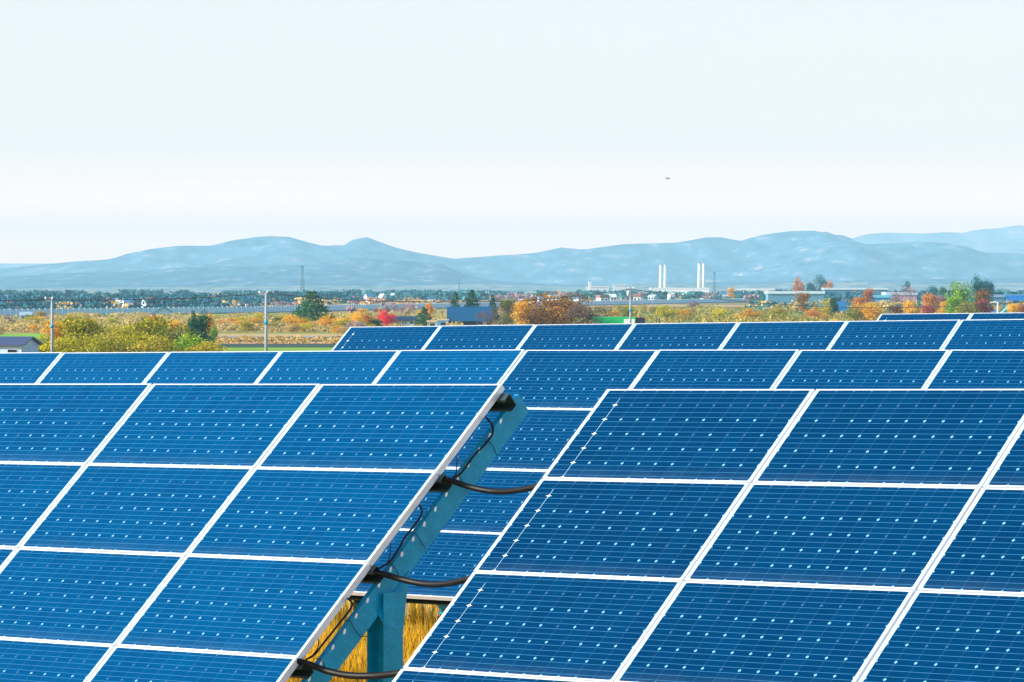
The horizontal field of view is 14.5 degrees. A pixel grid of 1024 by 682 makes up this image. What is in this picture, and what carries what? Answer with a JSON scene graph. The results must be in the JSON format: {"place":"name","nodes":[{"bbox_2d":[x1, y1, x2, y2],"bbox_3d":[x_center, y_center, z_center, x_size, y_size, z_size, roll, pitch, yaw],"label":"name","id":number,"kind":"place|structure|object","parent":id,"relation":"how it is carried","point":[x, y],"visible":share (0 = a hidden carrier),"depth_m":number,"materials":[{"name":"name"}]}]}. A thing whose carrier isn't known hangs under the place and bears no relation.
{"place":"outdoors","nodes":[
{"label":"outdoors","id":0,"kind":"place"},
{"bbox_2d":[0,334,50,338],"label":"green field","id":1,"kind":"structure","parent":0,"point":[38,336],"depth_m":823.92,"materials":[{"name":"plant"}]},
{"bbox_2d":[183,344,335,346],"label":"field","id":2,"kind":"structure","parent":0,"point":[280,345],"depth_m":682.33,"materials":[{"name":"plant"}]},
{"bbox_2d":[217,348,332,350],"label":"green field","id":3,"kind":"structure","parent":0,"point":[281,349],"depth_m":639.29,"materials":[{"name":"plant"}]},
{"bbox_2d":[223,342,336,343],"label":"field","id":4,"kind":"structure","parent":0,"point":[280,343],"depth_m":705.78,"materials":[{"name":"plant"}]},
{"bbox_2d":[286,600,441,681],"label":"dry grass","id":5,"kind":"structure","parent":0,"point":[413,639],"depth_m":34.02,"materials":[{"name":"yellow plant"}]},
{"bbox_2d":[330,600,439,634],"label":"grass","id":6,"kind":"structure","parent":0,"point":[344,607],"depth_m":44.32,"materials":[{"name":"yellow plant"}]},
{"bbox_2d":[0,292,886,622],"bbox_3d":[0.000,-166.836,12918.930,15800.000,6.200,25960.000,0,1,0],"label":"ground","id":7,"kind":"structure","parent":0,"point":[326,332],"depth_m":1317.18,"materials":[{"name":"beige soil"}]},
{"bbox_2d":[0,336,42,352],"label":"house","id":8,"kind":"structure","parent":7,"relation":"on","point":[14,344],"depth_m":502.49,"materials":[{"name":"grey"}]},
{"bbox_2d":[45,297,53,351],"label":"utility pole","id":9,"kind":"object","parent":7,"relation":"on","point":[52,333],"visible":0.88,"depth_m":449.88,"materials":[{"name":"concrete"}]},
{"bbox_2d":[37,319,73,342],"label":"tree","id":10,"kind":"object","parent":7,"relation":"on","point":[57,333],"visible":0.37,"depth_m":559.24,"materials":[{"name":"orange plant"}]},
{"bbox_2d":[37,336,87,352],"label":"tree","id":11,"kind":"object","parent":7,"relation":"on","point":[62,348],"visible":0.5,"depth_m":499.43,"materials":[{"name":"yellow plant"}]},
{"bbox_2d":[57,313,110,351],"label":"tree","id":12,"kind":"object","parent":7,"relation":"on","point":[80,327],"visible":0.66,"depth_m":539.27,"materials":[{"name":"yellow plant"}]},
{"bbox_2d":[69,333,123,352],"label":"tree","id":13,"kind":"object","parent":7,"relation":"on","point":[92,339],"visible":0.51,"depth_m":499.21,"materials":[{"name":"yellow plant"}]},
{"bbox_2d":[91,323,136,349],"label":"tree","id":14,"kind":"object","parent":7,"relation":"on","point":[112,330],"visible":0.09,"depth_m":559.24,"materials":[{"name":"yellow plant"}]},
{"bbox_2d":[90,339,140,351],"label":"tree","id":15,"kind":"object","parent":7,"relation":"on","point":[117,348],"visible":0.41,"depth_m":496.74,"materials":[{"name":"yellow plant"}]},
{"bbox_2d":[109,323,158,350],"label":"tree","id":16,"kind":"object","parent":7,"relation":"on","point":[126,335],"visible":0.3,"depth_m":529.75,"materials":[{"name":"yellow plant"}]},
{"bbox_2d":[0,292,281,308],"bbox_3d":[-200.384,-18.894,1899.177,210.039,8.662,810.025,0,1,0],"label":"wood","id":17,"kind":"object","parent":7,"relation":"on","point":[191,302],"visible":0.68,"depth_m":1634.61,"materials":[{"name":"green plant"}]},
{"bbox_2d":[122,315,172,344],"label":"tree","id":18,"kind":"object","parent":7,"relation":"on","point":[150,326],"visible":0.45,"depth_m":559.22,"materials":[{"name":"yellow plant"}]},
{"bbox_2d":[124,334,184,351],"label":"tree","id":19,"kind":"object","parent":7,"relation":"on","point":[158,343],"visible":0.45,"depth_m":496.86,"materials":[{"name":"yellow plant"}]},
{"bbox_2d":[149,307,173,315],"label":"house","id":20,"kind":"structure","parent":7,"relation":"on","point":[160,310],"depth_m":1286.03,"materials":[{"name":"blue"}]},
{"bbox_2d":[152,324,198,350],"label":"tree","id":21,"kind":"object","parent":7,"relation":"on","point":[165,333],"visible":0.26,"depth_m":539.50,"materials":[{"name":"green plant"}]},
{"bbox_2d":[164,332,212,351],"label":"tree","id":22,"kind":"object","parent":7,"relation":"on","point":[181,343],"visible":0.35,"depth_m":503.95,"materials":[{"name":"green plant"}]},
{"bbox_2d":[186,309,197,338],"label":"evergreen tree","id":23,"kind":"object","parent":7,"relation":"on","point":[193,322],"visible":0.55,"depth_m":599.78,"materials":[{"name":"green plant"}]},
{"bbox_2d":[185,312,213,344],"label":"evergreen tree","id":24,"kind":"object","parent":7,"relation":"on","point":[204,322],"visible":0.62,"depth_m":609.54,"materials":[{"name":"green plant"}]},
{"bbox_2d":[181,340,229,351],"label":"tree","id":25,"kind":"object","parent":7,"relation":"on","point":[203,346],"visible":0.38,"depth_m":499.76,"materials":[{"name":"yellow plant"}]},
{"bbox_2d":[6,297,429,312],"bbox_3d":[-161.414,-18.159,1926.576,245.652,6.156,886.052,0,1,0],"label":"autumn wood","id":26,"kind":"object","parent":7,"relation":"on","point":[350,309],"visible":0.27,"depth_m":1700.77,"materials":[{"name":"orange plant"}]},
{"bbox_2d":[0,311,462,332],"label":"scrub","id":27,"kind":"object","parent":7,"relation":"on","point":[21,324],"visible":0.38,"depth_m":1016.75,"materials":[{"name":"yellow plant"}]},
{"bbox_2d":[43,297,449,312],"bbox_3d":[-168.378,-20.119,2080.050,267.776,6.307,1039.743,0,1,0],"label":"autumn wood","id":28,"kind":"object","parent":7,"relation":"on","point":[376,310],"visible":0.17,"depth_m":2042.12,"materials":[{"name":"orange plant"}]},
{"bbox_2d":[239,321,256,332],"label":"bush","id":29,"kind":"object","parent":7,"relation":"on","point":[248,325],"visible":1,"depth_m":880.63,"materials":[{"name":"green plant"}]},
{"bbox_2d":[173,335,341,343],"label":"dry crop","id":30,"kind":"object","parent":7,"relation":"on","point":[237,339],"visible":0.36,"depth_m":737.25,"materials":[{"name":"beige plant"}]},
{"bbox_2d":[55,297,465,313],"bbox_3d":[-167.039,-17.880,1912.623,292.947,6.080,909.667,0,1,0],"label":"autumn wood","id":31,"kind":"object","parent":7,"relation":"on","point":[126,303],"visible":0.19,"depth_m":1701.08,"materials":[{"name":"orange plant"}]},
{"bbox_2d":[0,289,523,299],"bbox_3d":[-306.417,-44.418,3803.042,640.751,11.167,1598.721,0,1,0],"label":"wood","id":32,"kind":"object","parent":7,"relation":"on","point":[423,296],"visible":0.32,"depth_m":3419.54,"materials":[{"name":"green plant"}]},
{"bbox_2d":[0,349,524,609],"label":"solar array","id":33,"kind":"object","parent":7,"relation":"on","point":[381,367],"visible":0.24,"depth_m":38.88,"materials":[{"name":"blue"}]},
{"bbox_2d":[259,291,267,350],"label":"utility pole","id":34,"kind":"object","parent":7,"relation":"on","point":[266,327],"visible":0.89,"depth_m":449.88,"materials":[{"name":"concrete"}]},
{"bbox_2d":[53,293,258,299],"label":"power line","id":35,"kind":"object","parent":34,"relation":"hanging from","point":[154,299],"visible":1,"depth_m":449.94,"materials":[{"name":"grey metal"}]},
{"bbox_2d":[0,384,528,681],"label":"solar array","id":36,"kind":"object","parent":7,"relation":"on","point":[198,533],"visible":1,"depth_m":25.08,"materials":[{"name":"blue"}]},
{"bbox_2d":[305,597,352,659],"bbox_3d":[-1.077,1.697,23.688,0.020,0.352,0.396,1,1,41],"label":"cable","id":37,"kind":"object","parent":36,"relation":"attached to","point":[332,631],"visible":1,"depth_m":23.70,"materials":[{"name":"black plastic"}]},
{"bbox_2d":[297,658,400,678],"bbox_3d":[-0.879,1.915,23.316,0.902,0.111,0.129,1,1,36],"label":"cable conduit","id":38,"kind":"object","parent":36,"relation":"attached to","point":[346,674],"visible":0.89,"depth_m":23.39,"materials":[{"name":"black"}]},
{"bbox_2d":[380,505,422,568],"bbox_3d":[-0.667,1.177,24.145,0.019,0.371,0.380,1,1,41],"label":"cable","id":39,"kind":"object","parent":36,"relation":"hanging from","point":[402,541],"visible":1,"depth_m":24.16,"materials":[{"name":"black plastic"}]},
{"bbox_2d":[372,569,470,587],"bbox_3d":[-0.473,1.406,23.759,0.898,0.119,0.150,1,1,43],"label":"cable conduit","id":40,"kind":"object","parent":36,"relation":"attached to","point":[421,583],"visible":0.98,"depth_m":23.88,"materials":[{"name":"black"}]},
{"bbox_2d":[453,416,493,478],"bbox_3d":[-0.247,0.656,24.612,0.022,0.387,0.408,1,1,41],"label":"cable","id":41,"kind":"object","parent":36,"relation":"attached to","point":[477,451],"visible":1,"depth_m":24.67,"materials":[{"name":"black plastic"}]},
{"bbox_2d":[442,477,537,494],"bbox_3d":[-0.068,0.877,24.209,0.897,0.109,0.154,1,1,44],"label":"cable conduit","id":42,"kind":"object","parent":36,"relation":"attached to","point":[459,483],"visible":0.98,"depth_m":24.34,"materials":[{"name":"black"}]},
{"bbox_2d":[280,315,299,325],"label":"bush","id":43,"kind":"object","parent":7,"relation":"on","point":[294,319],"visible":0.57,"depth_m":959.14,"materials":[{"name":"orange plant"}]},
{"bbox_2d":[251,290,364,303],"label":"wood","id":44,"kind":"object","parent":7,"relation":"on","point":[328,294],"visible":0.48,"depth_m":2363.01,"materials":[{"name":"green plant"}]},
{"bbox_2d":[292,291,335,322],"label":"pine tree","id":45,"kind":"object","parent":7,"relation":"on","point":[318,306],"visible":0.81,"depth_m":1049.03,"materials":[{"name":"green plant"}]},
{"bbox_2d":[316,315,339,327],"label":"bush","id":46,"kind":"object","parent":7,"relation":"on","point":[323,320],"visible":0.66,"depth_m":949.65,"materials":[{"name":"orange plant"}]},
{"bbox_2d":[0,298,747,316],"bbox_3d":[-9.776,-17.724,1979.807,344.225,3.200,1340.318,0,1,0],"label":"sound barrier","id":47,"kind":"object","parent":7,"relation":"on","point":[198,310],"visible":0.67,"depth_m":1558.01,"materials":[{"name":"grey"}]},
{"bbox_2d":[391,316,417,325],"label":"house","id":48,"kind":"structure","parent":7,"relation":"on","point":[407,320],"depth_m":1017.90,"materials":[{"name":"grey"}]},
{"bbox_2d":[396,302,417,315],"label":"tree","id":49,"kind":"object","parent":7,"relation":"on","point":[403,308],"visible":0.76,"depth_m":1060.09,"materials":[{"name":"pink plant"}]},
{"bbox_2d":[447,307,492,324],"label":"barn","id":50,"kind":"structure","parent":7,"relation":"on","point":[465,315],"depth_m":982.49,"materials":[{"name":"blue metal"}]},
{"bbox_2d":[475,309,500,324],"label":"tree","id":51,"kind":"object","parent":7,"relation":"on","point":[488,323],"visible":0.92,"depth_m":939.94,"materials":[{"name":"brown plant"}]},
{"bbox_2d":[488,304,518,324],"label":"tree","id":52,"kind":"object","parent":7,"relation":"on","point":[509,314],"visible":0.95,"depth_m":939.18,"materials":[{"name":"brown plant"}]},
{"bbox_2d":[499,297,517,323],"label":"tree","id":53,"kind":"object","parent":7,"relation":"on","point":[508,304],"visible":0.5,"depth_m":1008.88,"materials":[{"name":"green plant"}]},
{"bbox_2d":[510,299,533,324],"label":"tree","id":54,"kind":"object","parent":7,"relation":"on","point":[519,307],"visible":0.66,"depth_m":959.14,"materials":[{"name":"orange plant"}]},
{"bbox_2d":[517,302,555,324],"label":"tree","id":55,"kind":"object","parent":7,"relation":"on","point":[540,319],"visible":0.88,"depth_m":898.83,"materials":[{"name":"orange plant"}]},
{"bbox_2d":[525,291,593,324],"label":"tree","id":56,"kind":"object","parent":7,"relation":"on","point":[559,311],"visible":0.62,"depth_m":928.43,"materials":[{"name":"orange plant"}]},
{"bbox_2d":[363,289,773,301],"bbox_3d":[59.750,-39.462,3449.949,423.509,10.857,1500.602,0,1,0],"label":"wood","id":57,"kind":"object","parent":7,"relation":"on","point":[440,294],"visible":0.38,"depth_m":3045.59,"materials":[{"name":"green plant"}]},
{"bbox_2d":[565,302,603,323],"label":"tree","id":58,"kind":"object","parent":7,"relation":"on","point":[582,312],"visible":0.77,"depth_m":898.79,"materials":[{"name":"brown plant"}]},
{"bbox_2d":[591,317,644,323],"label":"storage container","id":59,"kind":"object","parent":7,"relation":"on","point":[614,320],"visible":0.34,"depth_m":898.81,"materials":[{"name":"green metal"}]},
{"bbox_2d":[614,305,634,316],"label":"bush","id":60,"kind":"object","parent":7,"relation":"on","point":[624,310],"visible":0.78,"depth_m":1248.47,"materials":[{"name":"green plant"}]},
{"bbox_2d":[627,287,633,322],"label":"utility pole","id":61,"kind":"object","parent":7,"relation":"on","point":[629,294],"visible":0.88,"depth_m":639.84,"materials":[{"name":"concrete"}]},
{"bbox_2d":[268,289,629,301],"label":"power line","id":62,"kind":"object","parent":61,"relation":"attached to","point":[423,301],"visible":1,"depth_m":544.36,"materials":[{"name":"grey metal"}]},
{"bbox_2d":[633,289,1023,307],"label":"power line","id":63,"kind":"object","parent":61,"relation":"attached to","point":[825,306],"visible":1,"depth_m":759.82,"materials":[{"name":"grey metal"}]},
{"bbox_2d":[652,305,681,319],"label":"bush","id":64,"kind":"object","parent":7,"relation":"on","point":[664,311],"visible":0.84,"depth_m":1149.22,"materials":[{"name":"yellow plant"}]},
{"bbox_2d":[331,319,1023,350],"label":"solar array","id":65,"kind":"object","parent":7,"relation":"on","point":[996,334],"visible":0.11,"depth_m":47.11,"materials":[{"name":"blue"}]},
{"bbox_2d":[649,288,708,294],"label":"factory","id":66,"kind":"structure","parent":7,"relation":"on","point":[685,290],"depth_m":4790.61,"materials":[{"name":"grey"}]},
{"bbox_2d":[351,350,1023,613],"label":"solar array","id":67,"kind":"object","parent":7,"relation":"on","point":[560,392],"visible":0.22,"depth_m":35.01,"materials":[{"name":"blue"}]},
{"bbox_2d":[392,389,1023,681],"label":"solar array","id":68,"kind":"object","parent":7,"relation":"on","point":[761,535],"visible":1,"depth_m":22.25,"materials":[{"name":"blue"}]},
{"bbox_2d":[707,307,730,319],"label":"bush","id":69,"kind":"object","parent":7,"relation":"on","point":[723,311],"visible":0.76,"depth_m":1149.05,"materials":[{"name":"yellow plant"}]},
{"bbox_2d":[489,291,973,306],"bbox_3d":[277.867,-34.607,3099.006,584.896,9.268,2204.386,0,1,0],"label":"autumn wood","id":70,"kind":"object","parent":7,"relation":"on","point":[515,296],"visible":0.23,"depth_m":2534.03,"materials":[{"name":"orange plant"}]},
{"bbox_2d":[741,309,764,317],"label":"bush","id":71,"kind":"object","parent":7,"relation":"on","point":[752,314],"visible":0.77,"depth_m":1159.19,"materials":[{"name":"orange plant"}]},
{"bbox_2d":[564,304,1015,322],"bbox_3d":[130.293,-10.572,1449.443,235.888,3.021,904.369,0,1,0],"label":"scrub","id":72,"kind":"object","parent":7,"relation":"on","point":[637,313],"visible":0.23,"depth_m":1164.51,"materials":[{"name":"plant"}]},
{"bbox_2d":[765,291,824,305],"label":"factory","id":73,"kind":"structure","parent":7,"relation":"on","point":[787,297],"depth_m":1840.89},
{"bbox_2d":[792,277,804,290],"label":"tree","id":74,"kind":"object","parent":7,"relation":"on","point":[799,287],"visible":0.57,"depth_m":2598.82,"materials":[{"name":"orange plant"}]},
{"bbox_2d":[793,291,810,311],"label":"tree","id":75,"kind":"object","parent":7,"relation":"on","point":[803,297],"visible":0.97,"depth_m":1499.74,"materials":[{"name":"orange plant"}]},
{"bbox_2d":[813,274,826,290],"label":"tree","id":76,"kind":"object","parent":7,"relation":"on","point":[821,279],"visible":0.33,"depth_m":2598.66,"materials":[{"name":"green plant"}]},
{"bbox_2d":[819,298,836,315],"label":"tree","id":77,"kind":"object","parent":7,"relation":"on","point":[825,309],"visible":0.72,"depth_m":1199.03,"materials":[{"name":"yellow plant"}]},
{"bbox_2d":[842,306,864,320],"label":"bush","id":78,"kind":"object","parent":7,"relation":"on","point":[852,312],"visible":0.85,"depth_m":1119.02,"materials":[{"name":"green plant"}]},
{"bbox_2d":[821,288,887,300],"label":"factory","id":79,"kind":"structure","parent":7,"relation":"on","point":[842,291],"depth_m":2490.80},
{"bbox_2d":[847,301,883,320],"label":"bush","id":80,"kind":"object","parent":7,"relation":"on","point":[868,313],"visible":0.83,"depth_m":1117.73,"materials":[{"name":"orange plant"}]},
{"bbox_2d":[862,287,875,304],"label":"tree","id":81,"kind":"object","parent":7,"relation":"on","point":[867,295],"visible":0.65,"depth_m":1599.07,"materials":[{"name":"orange plant"}]},
{"bbox_2d":[868,295,892,303],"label":"factory","id":82,"kind":"structure","parent":7,"relation":"on","point":[877,298],"depth_m":1770.40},
{"bbox_2d":[745,299,1023,314],"bbox_3d":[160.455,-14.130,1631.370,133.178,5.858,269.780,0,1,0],"label":"autumn wood","id":83,"kind":"object","parent":7,"relation":"on","point":[883,303],"visible":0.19,"depth_m":1553.02,"materials":[{"name":"orange plant"}]},
{"bbox_2d":[768,289,1023,303],"bbox_3d":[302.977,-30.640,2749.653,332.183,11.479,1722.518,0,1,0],"label":"wood","id":84,"kind":"object","parent":7,"relation":"on","point":[847,297],"visible":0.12,"depth_m":1997.92,"materials":[{"name":"green plant"}]},
{"bbox_2d":[882,292,917,301],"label":"factory","id":85,"kind":"structure","parent":7,"relation":"on","point":[903,293],"depth_m":1790.89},
{"bbox_2d":[896,286,917,301],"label":"tree","id":86,"kind":"object","parent":7,"relation":"on","point":[910,293],"visible":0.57,"depth_m":1598.73,"materials":[{"name":"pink plant"}]},
{"bbox_2d":[901,300,919,313],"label":"tree","id":87,"kind":"object","parent":7,"relation":"on","point":[912,310],"visible":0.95,"depth_m":1199.79,"materials":[{"name":"orange plant"}]},
{"bbox_2d":[919,292,939,312],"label":"tree","id":88,"kind":"object","parent":7,"relation":"on","point":[930,297],"visible":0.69,"depth_m":1249.39,"materials":[{"name":"orange plant"}]},
{"bbox_2d":[877,312,1023,320],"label":"solar array","id":89,"kind":"object","parent":7,"relation":"on","point":[943,316],"visible":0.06,"depth_m":56.25,"materials":[{"name":"blue"}]},
{"bbox_2d":[943,294,963,312],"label":"tree","id":90,"kind":"object","parent":7,"relation":"on","point":[952,302],"visible":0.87,"depth_m":1219.08,"materials":[{"name":"green plant"}]},
{"bbox_2d":[944,280,977,312],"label":"tree","id":91,"kind":"object","parent":7,"relation":"on","point":[962,292],"visible":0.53,"depth_m":1248.61,"materials":[{"name":"green plant"}]},
{"bbox_2d":[953,301,986,312],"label":"bush","id":92,"kind":"object","parent":7,"relation":"on","point":[971,308],"visible":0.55,"depth_m":1199.80,"materials":[{"name":"green plant"}]},
{"bbox_2d":[969,274,984,307],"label":"conifer tree","id":93,"kind":"object","parent":7,"relation":"on","point":[977,285],"visible":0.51,"depth_m":1499.06,"materials":[{"name":"green plant"}]},
{"bbox_2d":[972,288,992,311],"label":"tree","id":94,"kind":"object","parent":7,"relation":"on","point":[983,294],"visible":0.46,"depth_m":1298.97,"materials":[{"name":"orange plant"}]},
{"bbox_2d":[974,298,993,312],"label":"tree","id":95,"kind":"object","parent":7,"relation":"on","point":[986,309],"visible":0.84,"depth_m":1199.08,"materials":[{"name":"red plant"}]},
{"bbox_2d":[980,278,995,307],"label":"tree","id":96,"kind":"object","parent":7,"relation":"on","point":[987,285],"visible":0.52,"depth_m":1498.74,"materials":[{"name":"green plant"}]},
{"bbox_2d":[1004,295,1023,302],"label":"building","id":97,"kind":"structure","parent":7,"relation":"on","point":[1015,298],"depth_m":1697.98,"materials":[{"name":"blue metal"}]},
{"bbox_2d":[0,231,1023,284],"bbox_3d":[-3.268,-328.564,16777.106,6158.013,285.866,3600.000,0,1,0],"label":"hills","id":98,"kind":"structure","parent":0,"point":[802,255],"depth_m":16824.69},
{"bbox_2d":[0,258,1023,288],"bbox_3d":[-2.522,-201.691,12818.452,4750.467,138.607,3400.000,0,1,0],"label":"hills","id":99,"kind":"structure","parent":0,"point":[360,272],"depth_m":12654.51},
{"bbox_2d":[0,282,1023,291],"bbox_3d":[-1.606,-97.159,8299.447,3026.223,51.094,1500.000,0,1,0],"label":"foothills","id":100,"kind":"structure","parent":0,"point":[892,287],"depth_m":8181.86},
{"bbox_2d":[0,225,1023,268],"bbox_3d":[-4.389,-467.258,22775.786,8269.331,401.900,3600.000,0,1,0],"label":"mountains","id":101,"kind":"structure","parent":0,"point":[1010,239],"depth_m":23250.09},
{"bbox_2d":[0,0,1023,262],"label":"sky","id":102,"kind":"structure","parent":0,"point":[453,129],"materials":[{"name":"white"}]},
{"bbox_2d":[381,320,872,323],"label":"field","id":103,"kind":"structure","parent":0,"point":[686,321],"depth_m":1157.36,"materials":[{"name":"plant"}]},
{"bbox_2d":[464,290,479,306],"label":"conifer tree","id":104,"kind":"object","parent":103,"relation":"on","point":[471,296],"visible":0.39,"depth_m":1149.39,"materials":[{"name":"green plant"}]},
{"bbox_2d":[829,297,839,318],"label":"tree","id":105,"kind":"object","parent":103,"relation":"on","point":[835,306],"visible":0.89,"depth_m":1179.74,"materials":[{"name":"green plant"}]},
{"label":"field","id":106,"kind":"structure","parent":0,"visible":0},
{"bbox_2d":[376,310,397,325],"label":"maple tree","id":107,"kind":"object","parent":106,"relation":"on","point":[385,318],"visible":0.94,"depth_m":999.23,"materials":[{"name":"red plant"}]},
{"bbox_2d":[412,307,431,325],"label":"evergreen tree","id":108,"kind":"object","parent":106,"relation":"on","point":[424,315],"visible":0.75,"depth_m":979.28,"materials":[{"name":"green plant"}]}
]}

